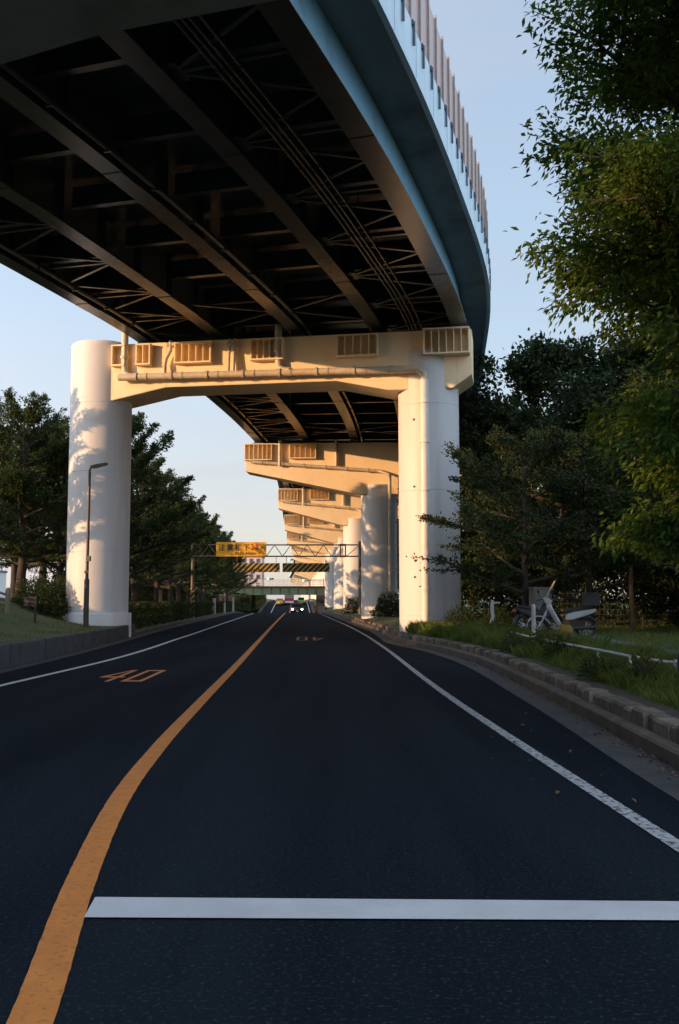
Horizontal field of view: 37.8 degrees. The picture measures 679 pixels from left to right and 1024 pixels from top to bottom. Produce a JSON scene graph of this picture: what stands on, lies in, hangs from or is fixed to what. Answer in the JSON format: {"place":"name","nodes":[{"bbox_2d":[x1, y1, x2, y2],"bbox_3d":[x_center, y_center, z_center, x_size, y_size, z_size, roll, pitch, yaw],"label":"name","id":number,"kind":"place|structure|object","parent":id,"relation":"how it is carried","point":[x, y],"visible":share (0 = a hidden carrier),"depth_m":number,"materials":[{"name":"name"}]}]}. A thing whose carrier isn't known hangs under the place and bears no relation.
{"place":"outdoors","nodes":[
{"label":"outdoors","id":0,"kind":"place"},
{"bbox_2d":[0,596,272,643],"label":"lawn","id":1,"kind":"structure","parent":0,"point":[13,627],"depth_m":33.96,"materials":[{"name":"green plant"}]},
{"bbox_2d":[0,570,7,597],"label":"building","id":2,"kind":"structure","parent":1,"relation":"on","point":[2,581],"depth_m":264.51,"materials":[{"name":"white glass"}]},
{"bbox_2d":[0,588,9,614],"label":"rail fence","id":3,"kind":"object","parent":1,"relation":"on","point":[7,600],"visible":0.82,"depth_m":34.40,"materials":[{"name":"grey wood"}]},
{"bbox_2d":[0,428,28,539],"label":"street tree","id":4,"kind":"object","parent":1,"relation":"on","point":[8,507],"visible":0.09,"depth_m":48.94,"materials":[{"name":"green plant"}]},
{"bbox_2d":[0,446,54,597],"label":"street tree","id":5,"kind":"object","parent":1,"relation":"on","point":[13,576],"visible":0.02,"depth_m":61.63,"materials":[{"name":"green plant"}]},
{"bbox_2d":[24,596,36,622],"bbox_3d":[-10.652,3.371,34.122,0.460,0.920,0.108,-1,-5,6],"label":"sign post","id":6,"kind":"object","parent":1,"relation":"on","point":[30,600],"visible":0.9,"depth_m":34.09,"materials":[{"name":"brown metal"}]},
{"bbox_2d":[11,573,56,608],"bbox_3d":[-12.466,3.232,40.251,2.007,1.536,2.109,-5,-7,42],"label":"bush","id":7,"kind":"object","parent":1,"relation":"on","point":[17,597],"visible":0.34,"depth_m":40.00,"materials":[{"name":"green plant"}]},
{"bbox_2d":[0,415,69,580],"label":"street tree","id":8,"kind":"object","parent":1,"relation":"on","point":[64,426],"visible":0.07,"depth_m":53.74,"materials":[{"name":"green plant"}]},
{"bbox_2d":[16,573,70,615],"bbox_3d":[-11.617,3.296,39.219,2.442,1.778,2.324,-3,-6,33],"label":"bush","id":9,"kind":"object","parent":1,"relation":"on","point":[48,600],"visible":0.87,"depth_m":38.95,"materials":[{"name":"green plant"}]},
{"bbox_2d":[39,572,65,616],"bbox_3d":[-12.172,3.672,43.094,2.997,2.182,2.852,-4,-7,41],"label":"bush","id":10,"kind":"object","parent":1,"relation":"on","point":[64,578],"visible":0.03,"depth_m":42.58,"materials":[{"name":"green plant"}]},
{"bbox_2d":[0,386,137,595],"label":"street tree","id":11,"kind":"object","parent":1,"relation":"on","point":[17,481],"visible":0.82,"depth_m":45.36,"materials":[{"name":"green plant"}]},
{"bbox_2d":[0,432,139,587],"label":"street tree","id":12,"kind":"object","parent":1,"relation":"on","point":[59,566],"visible":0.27,"depth_m":47.82,"materials":[{"name":"green plant"}]},
{"bbox_2d":[80,462,107,626],"bbox_3d":[-9.159,1.264,37.033,0.861,6.262,0.340,0,-5,0],"label":"street lamp","id":13,"kind":"object","parent":1,"relation":"on","point":[86,599],"visible":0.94,"depth_m":36.93,"materials":[{"name":"grey metal"}]},
{"bbox_2d":[5,411,212,585],"bbox_3d":[-12.450,-0.039,53.485,10.001,12.397,12.150,3,-6,-28],"label":"street tree","id":14,"kind":"object","parent":1,"relation":"on","point":[140,471],"visible":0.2,"depth_m":53.92,"materials":[{"name":"green plant"}]},
{"bbox_2d":[64,440,205,602],"bbox_3d":[-13.256,1.227,63.258,9.663,11.480,10.086,-4,-6,35],"label":"street tree","id":15,"kind":"object","parent":1,"relation":"on","point":[186,507],"visible":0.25,"depth_m":62.62,"materials":[{"name":"green plant"}]},
{"bbox_2d":[128,587,143,600],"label":"hedge","id":16,"kind":"object","parent":1,"relation":"on","point":[140,592],"visible":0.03,"depth_m":82.97,"materials":[{"name":"green plant"}]},
{"bbox_2d":[128,601,156,628],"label":"hedge","id":17,"kind":"object","parent":1,"relation":"on","point":[138,610],"visible":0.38,"depth_m":49.05,"materials":[{"name":"green plant"}]},
{"bbox_2d":[142,582,163,600],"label":"hedge","id":18,"kind":"object","parent":1,"relation":"on","point":[148,594],"visible":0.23,"depth_m":88.80,"materials":[{"name":"green plant"}]},
{"bbox_2d":[136,601,176,624],"bbox_3d":[-10.947,6.003,58.915,1.849,1.504,9.762,0,-5,-3],"label":"hedge","id":19,"kind":"object","parent":1,"relation":"on","point":[163,607],"visible":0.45,"depth_m":58.35,"materials":[{"name":"green plant"}]},
{"bbox_2d":[162,583,175,600],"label":"hedge","id":20,"kind":"object","parent":1,"relation":"on","point":[165,594],"visible":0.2,"depth_m":101.03,"materials":[{"name":"green plant"}]},
{"bbox_2d":[129,467,222,602],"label":"street tree","id":21,"kind":"object","parent":1,"relation":"on","point":[196,548],"visible":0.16,"depth_m":71.86,"materials":[{"name":"green plant"}]},
{"bbox_2d":[159,601,192,620],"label":"hedge","id":22,"kind":"object","parent":1,"relation":"on","point":[181,606],"visible":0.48,"depth_m":68.10,"materials":[{"name":"green plant"}]},
{"bbox_2d":[129,506,223,601],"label":"street tree","id":23,"kind":"object","parent":1,"relation":"on","point":[184,579],"visible":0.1,"depth_m":88.67,"materials":[{"name":"green plant"}]},
{"bbox_2d":[129,487,232,601],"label":"street tree","id":24,"kind":"object","parent":1,"relation":"on","point":[206,561],"visible":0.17,"depth_m":79.61,"materials":[{"name":"green plant"}]},
{"bbox_2d":[175,601,204,617],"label":"hedge","id":25,"kind":"object","parent":1,"relation":"on","point":[197,605],"visible":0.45,"depth_m":78.85,"materials":[{"name":"green plant"}]},
{"bbox_2d":[163,517,235,601],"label":"street tree","id":26,"kind":"object","parent":1,"relation":"on","point":[199,590],"visible":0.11,"depth_m":96.50,"materials":[{"name":"green plant"}]},
{"bbox_2d":[196,601,214,615],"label":"hedge","id":27,"kind":"object","parent":1,"relation":"on","point":[207,609],"visible":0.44,"depth_m":89.46,"materials":[{"name":"green plant"}]},
{"bbox_2d":[176,519,235,601],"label":"street tree","id":28,"kind":"object","parent":1,"relation":"on","point":[225,574],"visible":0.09,"depth_m":113.36,"materials":[{"name":"green plant"}]},
{"bbox_2d":[173,512,254,608],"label":"street tree","id":29,"kind":"object","parent":1,"relation":"on","point":[223,584],"visible":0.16,"depth_m":105.61,"materials":[{"name":"green plant"}]},
{"bbox_2d":[207,601,223,613],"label":"hedge","id":30,"kind":"object","parent":1,"relation":"on","point":[218,606],"visible":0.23,"depth_m":102.57,"materials":[{"name":"green plant"}]},
{"bbox_2d":[186,540,258,600],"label":"street tree","id":31,"kind":"object","parent":1,"relation":"on","point":[246,585],"visible":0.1,"depth_m":140.20,"materials":[{"name":"green plant"}]},
{"bbox_2d":[202,537,247,600],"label":"street tree","id":32,"kind":"object","parent":1,"relation":"on","point":[237,560],"visible":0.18,"depth_m":125.13,"materials":[{"name":"green plant"}]},
{"bbox_2d":[219,601,230,611],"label":"hedge","id":33,"kind":"object","parent":1,"relation":"on","point":[227,606],"visible":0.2,"depth_m":113.43,"materials":[{"name":"green plant"}]},
{"bbox_2d":[208,541,254,600],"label":"street tree","id":34,"kind":"object","parent":1,"relation":"on","point":[233,590],"visible":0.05,"depth_m":152.27,"materials":[{"name":"green plant"}]},
{"bbox_2d":[234,594,255,611],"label":"hedge","id":35,"kind":"object","parent":1,"relation":"on","point":[246,598],"visible":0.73,"depth_m":163.94,"materials":[{"name":"green plant"}]},
{"bbox_2d":[237,557,264,585],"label":"apartment block","id":36,"kind":"structure","parent":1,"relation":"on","point":[256,560],"depth_m":343.76,"materials":[{"name":"white concrete"}]},
{"bbox_2d":[202,579,324,612],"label":"road bridge","id":37,"kind":"structure","parent":0,"point":[318,592],"depth_m":165.28,"materials":[{"name":"green paint"}]},
{"bbox_2d":[0,0,676,599],"label":"sky","id":38,"kind":"structure","parent":0,"point":[501,87],"materials":[{"name":"blue"}]},
{"bbox_2d":[0,600,678,1023],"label":"road","id":39,"kind":"structure","parent":0,"point":[340,762],"depth_m":6.33,"materials":[{"name":"black asphalt"}]},
{"bbox_2d":[0,624,134,668],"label":"planter wall","id":40,"kind":"structure","parent":39,"relation":"on","point":[18,653],"depth_m":26.70,"materials":[{"name":"grey concrete"}]},
{"bbox_2d":[0,613,252,685],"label":"edge line","id":41,"kind":"object","parent":39,"relation":"on","point":[108,659],"visible":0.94,"depth_m":24.11,"materials":[{"name":"white paint"}]},
{"bbox_2d":[102,670,165,681],"bbox_3d":[-4.143,3.248,19.690,1.023,0.001,2.999,0,-5,0],"label":"speed marking","id":42,"kind":"object","parent":39,"relation":"on","point":[129,678],"visible":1,"depth_m":19.39,"materials":[{"name":"orange paint"}]},
{"bbox_2d":[0,600,273,672],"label":"side gutter","id":43,"kind":"object","parent":39,"relation":"on","point":[19,666],"visible":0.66,"depth_m":29.39,"materials":[{"name":"concrete"}]},
{"bbox_2d":[6,613,284,1023],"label":"line","id":44,"kind":"object","parent":39,"relation":"on","point":[41,992],"visible":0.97,"depth_m":4.94,"materials":[{"name":"orange paint"}]},
{"bbox_2d":[132,600,271,635],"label":"kerb","id":45,"kind":"structure","parent":39,"relation":"on","point":[142,631],"depth_m":59.20,"materials":[{"name":"concrete"}]},
{"bbox_2d":[284,595,293,604],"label":"lorry","id":46,"kind":"object","parent":39,"relation":"on","point":[288,598],"visible":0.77,"depth_m":222.12,"materials":[{"name":"red paint"}]},
{"bbox_2d":[290,603,304,612],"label":"car","id":47,"kind":"object","parent":39,"relation":"on","point":[296,607],"visible":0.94,"depth_m":138.02,"materials":[{"name":"black metal"}]},
{"bbox_2d":[84,897,678,919],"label":"stop line","id":48,"kind":"object","parent":39,"relation":"on","point":[169,907],"visible":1,"depth_m":4.80,"materials":[{"name":"paint"}]},
{"bbox_2d":[307,600,678,800],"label":"gutter","id":49,"kind":"object","parent":39,"relation":"on","point":[628,757],"visible":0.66,"depth_m":11.30,"materials":[{"name":"concrete"}]},
{"bbox_2d":[309,600,678,770],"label":"kerb","id":50,"kind":"structure","parent":39,"relation":"on","point":[665,750],"depth_m":12.99,"materials":[{"name":"concrete"}]},
{"bbox_2d":[320,613,678,851],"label":"edge line","id":51,"kind":"object","parent":39,"relation":"on","point":[667,838],"visible":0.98,"depth_m":8.51,"materials":[{"name":"paint"}]},
{"bbox_2d":[408,645,678,802],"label":"leaf litter","id":52,"kind":"object","parent":39,"relation":"on","point":[640,749],"visible":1,"depth_m":11.08,"materials":[{"name":"brown plant"}]},
{"bbox_2d":[310,599,678,708],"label":"verge","id":53,"kind":"structure","parent":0,"point":[392,622],"depth_m":45.06,"materials":[{"name":"green plant"}]},
{"bbox_2d":[0,0,275,64],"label":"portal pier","id":54,"kind":"structure","parent":53,"relation":"on","point":[29,27],"depth_m":14.66,"materials":[{"name":"concrete"}]},
{"bbox_2d":[62,324,473,636],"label":"portal pier","id":55,"kind":"structure","parent":53,"relation":"on","point":[424,378],"depth_m":38.74,"materials":[{"name":"white paint"}]},
{"bbox_2d":[0,0,490,578],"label":"viaduct","id":56,"kind":"object","parent":55,"relation":"on","point":[292,168],"visible":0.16,"depth_m":27.20,"materials":[{"name":"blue metal"}]},
{"bbox_2d":[190,541,360,613],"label":"height limit gantry","id":57,"kind":"object","parent":53,"relation":"on","point":[240,549],"visible":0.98,"depth_m":77.91,"materials":[{"name":"metal"}]},
{"bbox_2d":[233,563,279,571],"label":"clearance board","id":58,"kind":"object","parent":57,"relation":"hanging from","point":[256,567],"visible":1,"depth_m":77.89,"materials":[{"name":"metal"}]},
{"bbox_2d":[283,557,329,571],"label":"clearance board","id":59,"kind":"object","parent":57,"relation":"hanging from","point":[306,567],"visible":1,"depth_m":77.89,"materials":[{"name":"metal"}]},
{"bbox_2d":[296,572,314,609],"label":"single column pier","id":60,"kind":"structure","parent":53,"relation":"on","point":[310,575],"depth_m":299.41,"materials":[{"name":"white paint"}]},
{"bbox_2d":[291,546,324,585],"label":"single column pier","id":61,"kind":"structure","parent":53,"relation":"on","point":[305,552],"depth_m":179.95,"materials":[{"name":"white paint"}]},
{"bbox_2d":[294,555,321,585],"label":"single column pier","id":62,"kind":"structure","parent":53,"relation":"on","point":[303,560],"depth_m":208.83,"materials":[{"name":"white paint"}]},
{"bbox_2d":[287,532,333,606],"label":"single column pier","id":63,"kind":"structure","parent":53,"relation":"on","point":[292,538],"depth_m":147.93,"materials":[{"name":"white paint"}]},
{"bbox_2d":[284,513,342,608],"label":"single column pier","id":64,"kind":"structure","parent":53,"relation":"on","point":[314,529],"depth_m":119.63,"materials":[{"name":"white paint"}]},
{"bbox_2d":[278,487,398,612],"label":"single column pier","id":65,"kind":"structure","parent":53,"relation":"on","point":[338,509],"depth_m":91.35,"materials":[{"name":"white paint"}]},
{"bbox_2d":[342,594,358,613],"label":"bush","id":66,"kind":"object","parent":53,"relation":"on","point":[348,606],"visible":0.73,"depth_m":81.77,"materials":[{"name":"green plant"}]},
{"bbox_2d":[244,440,462,618],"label":"single column pier","id":67,"kind":"structure","parent":53,"relation":"on","point":[368,473],"depth_m":64.59,"materials":[{"name":"white paint"}]},
{"bbox_2d":[369,589,399,617],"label":"bush","id":68,"kind":"object","parent":53,"relation":"on","point":[384,609],"visible":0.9,"depth_m":59.87,"materials":[{"name":"green plant"}]},
{"bbox_2d":[429,624,443,637],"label":"weed clump","id":69,"kind":"object","parent":53,"relation":"on","point":[437,630],"visible":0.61,"depth_m":31.64,"materials":[{"name":"green plant"}]},
{"bbox_2d":[398,478,491,609],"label":"woodland tree","id":70,"kind":"object","parent":53,"relation":"on","point":[463,553],"visible":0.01,"depth_m":76.17,"materials":[{"name":"green plant"}]},
{"bbox_2d":[441,603,481,623],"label":"weed clump","id":71,"kind":"object","parent":53,"relation":"on","point":[456,618],"visible":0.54,"depth_m":35.29,"materials":[{"name":"green plant"}]},
{"bbox_2d":[396,388,562,617],"bbox_3d":[8.657,-0.448,58.400,10.646,14.072,12.328,-2,-5,18],"label":"woodland tree","id":72,"kind":"object","parent":53,"relation":"on","point":[475,421],"visible":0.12,"depth_m":57.38,"materials":[{"name":"green plant"}]},
{"bbox_2d":[478,604,514,628],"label":"weed clump","id":73,"kind":"object","parent":53,"relation":"on","point":[507,618],"visible":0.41,"depth_m":33.88,"materials":[{"name":"green plant"}]},
{"bbox_2d":[320,610,678,743],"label":"stone edging","id":74,"kind":"object","parent":53,"relation":"on","point":[659,722],"visible":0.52,"depth_m":13.87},
{"bbox_2d":[404,619,612,665],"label":"grass","id":75,"kind":"structure","parent":53,"relation":"on","point":[476,629],"depth_m":24.50,"materials":[{"name":"green plant"}]},
{"bbox_2d":[497,633,526,652],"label":"weed clump","id":76,"kind":"object","parent":53,"relation":"on","point":[505,640],"visible":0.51,"depth_m":22.50,"materials":[{"name":"green plant"}]},
{"bbox_2d":[502,622,524,636],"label":"weed clump","id":77,"kind":"object","parent":53,"relation":"on","point":[509,631],"visible":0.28,"depth_m":25.05,"materials":[{"name":"green plant"}]},
{"bbox_2d":[460,409,570,563],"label":"woodland tree","id":78,"kind":"object","parent":53,"relation":"on","point":[480,475],"depth_m":67.37,"materials":[{"name":"green plant"}]},
{"bbox_2d":[524,622,554,653],"bbox_3d":[4.287,2.737,20.875,0.937,0.848,0.848,1,-5,-15],"label":"weed clump","id":79,"kind":"object","parent":53,"relation":"on","point":[538,634],"visible":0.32,"depth_m":20.85,"materials":[{"name":"green plant"}]},
{"bbox_2d":[406,419,674,629],"bbox_3d":[5.895,0.645,32.834,8.507,7.216,8.671,2,-5,-22],"label":"layered tree","id":80,"kind":"object","parent":53,"relation":"on","point":[547,450],"visible":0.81,"depth_m":32.03,"materials":[{"name":"green plant"}]},
{"bbox_2d":[527,622,555,649],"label":"weed clump","id":81,"kind":"object","parent":53,"relation":"on","point":[540,637],"visible":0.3,"depth_m":20.75,"materials":[{"name":"green plant"}]},
{"bbox_2d":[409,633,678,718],"bbox_3d":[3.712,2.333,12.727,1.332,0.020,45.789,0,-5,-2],"label":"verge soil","id":82,"kind":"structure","parent":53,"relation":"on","point":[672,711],"depth_m":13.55,"materials":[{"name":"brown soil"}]},
{"bbox_2d":[412,624,678,709],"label":"grass","id":83,"kind":"structure","parent":53,"relation":"on","point":[664,689],"depth_m":14.03,"materials":[{"name":"green plant"}]},
{"bbox_2d":[541,631,573,660],"bbox_3d":[4.275,2.644,19.161,0.874,0.666,0.838,5,-7,-42],"label":"weed clump","id":84,"kind":"object","parent":53,"relation":"on","point":[557,647],"visible":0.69,"depth_m":19.12,"materials":[{"name":"green plant"}]},
{"bbox_2d":[459,327,667,620],"bbox_3d":[11.065,-1.645,48.745,10.730,14.824,10.807,5,-7,-43],"label":"woodland tree","id":85,"kind":"object","parent":53,"relation":"on","point":[538,357],"visible":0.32,"depth_m":48.08,"materials":[{"name":"green plant"}]},
{"bbox_2d":[460,534,678,627],"bbox_3d":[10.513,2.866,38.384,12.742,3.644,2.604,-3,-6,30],"label":"hedge","id":86,"kind":"object","parent":53,"relation":"on","point":[472,601],"visible":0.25,"depth_m":38.40,"materials":[{"name":"green plant"}]},
{"bbox_2d":[461,417,678,629],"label":"layered tree","id":87,"kind":"object","parent":53,"relation":"on","point":[530,513],"visible":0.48,"depth_m":33.36,"materials":[{"name":"green plant"}]},
{"bbox_2d":[566,647,586,659],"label":"weed clump","id":88,"kind":"object","parent":53,"relation":"on","point":[578,651],"visible":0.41,"depth_m":17.64,"materials":[{"name":"green plant"}]},
{"bbox_2d":[489,600,676,666],"bbox_3d":[4.888,2.499,21.035,2.301,1.257,20.298,0,-5,-6],"label":"pipe rail","id":89,"kind":"object","parent":53,"relation":"on","point":[533,620],"visible":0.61,"depth_m":18.36,"materials":[{"name":"white metal"}]},
{"bbox_2d":[505,0,678,587],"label":"broadleaf tree","id":90,"kind":"object","parent":53,"relation":"on","point":[616,169],"visible":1,"depth_m":15.68,"materials":[{"name":"green plant"}]},
{"bbox_2d":[571,652,615,681],"bbox_3d":[3.789,2.359,14.718,0.730,0.556,0.699,-3,-6,33],"label":"weed clump","id":91,"kind":"object","parent":53,"relation":"on","point":[590,669],"visible":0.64,"depth_m":14.71,"materials":[{"name":"green plant"}]},
{"bbox_2d":[510,317,678,624],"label":"woodland tree","id":92,"kind":"object","parent":53,"relation":"on","point":[639,355],"visible":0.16,"depth_m":42.16,"materials":[{"name":"green plant"}]},
{"bbox_2d":[590,658,615,681],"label":"weed clump","id":93,"kind":"object","parent":53,"relation":"on","point":[592,676],"visible":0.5,"depth_m":14.44,"materials":[{"name":"green plant"}]},
{"bbox_2d":[535,422,678,578],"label":"layered tree","id":94,"kind":"object","parent":53,"relation":"on","point":[604,537],"visible":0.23,"depth_m":30.51,"materials":[{"name":"green plant"}]},
{"bbox_2d":[592,656,625,680],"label":"weed clump","id":95,"kind":"object","parent":53,"relation":"on","point":[611,660],"visible":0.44,"depth_m":14.46,"materials":[{"name":"green plant"}]},
{"bbox_2d":[552,448,678,630],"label":"young tree","id":96,"kind":"object","parent":53,"relation":"on","point":[632,622],"visible":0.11,"depth_m":33.21,"materials":[{"name":"green plant"}]},
{"bbox_2d":[552,588,678,626],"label":"fence","id":97,"kind":"object","parent":53,"relation":"on","point":[643,609],"visible":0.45,"depth_m":36.35,"materials":[{"name":"white metal"}]},
{"bbox_2d":[591,364,678,515],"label":"young tree","id":98,"kind":"object","parent":53,"relation":"on","point":[623,494],"visible":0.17,"depth_m":28.49,"materials":[{"name":"green plant"}]},
{"bbox_2d":[617,645,672,686],"bbox_3d":[4.109,2.112,13.278,0.796,0.689,0.880,0,-5,-1],"label":"weed clump","id":99,"kind":"object","parent":53,"relation":"on","point":[636,661],"visible":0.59,"depth_m":13.27,"materials":[{"name":"green plant"}]},
{"bbox_2d":[651,341,676,370],"bbox_3d":[15.170,-1.965,33.128,9.678,12.586,9.747,-1,-5,10],"label":"woodland tree","id":100,"kind":"object","parent":53,"relation":"on","point":[664,350],"visible":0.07,"depth_m":34.06,"materials":[{"name":"green plant"}]},
{"bbox_2d":[552,626,678,653],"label":"path","id":101,"kind":"structure","parent":0,"point":[594,635],"depth_m":26.09,"materials":[{"name":"concrete"}]},
{"bbox_2d":[512,590,563,630],"bbox_3d":[6.231,3.121,31.037,1.879,1.344,0.734,2,-6,-25],"label":"moped","id":102,"kind":"object","parent":101,"relation":"on","point":[524,610],"visible":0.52,"depth_m":30.79,"materials":[{"name":"metal"}]},
{"bbox_2d":[528,587,551,627],"bbox_3d":[6.502,3.136,32.038,0.680,1.405,0.480,1,-5,-10],"label":"utility cabinet","id":103,"kind":"object","parent":101,"relation":"on","point":[534,596],"visible":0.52,"depth_m":31.86,"materials":[{"name":"grey metal"}]},
{"bbox_2d":[526,581,600,636],"bbox_3d":[5.935,2.589,26.266,1.949,1.526,0.734,-1,-5,8],"label":"moped","id":104,"kind":"object","parent":101,"relation":"on","point":[589,600],"visible":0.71,"depth_m":26.09,"materials":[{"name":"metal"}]},
{"bbox_2d":[558,620,572,633],"bbox_3d":[5.920,3.078,25.929,0.394,0.479,0.269,0,-5,0],"label":"bag","id":105,"kind":"object","parent":101,"relation":"on","point":[565,625],"visible":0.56,"depth_m":25.84,"materials":[{"name":"yellow fabric"}]},
{"bbox_2d":[589,623,678,664],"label":"grass","id":106,"kind":"structure","parent":0,"point":[644,634],"depth_m":28.39,"materials":[{"name":"green plant"}]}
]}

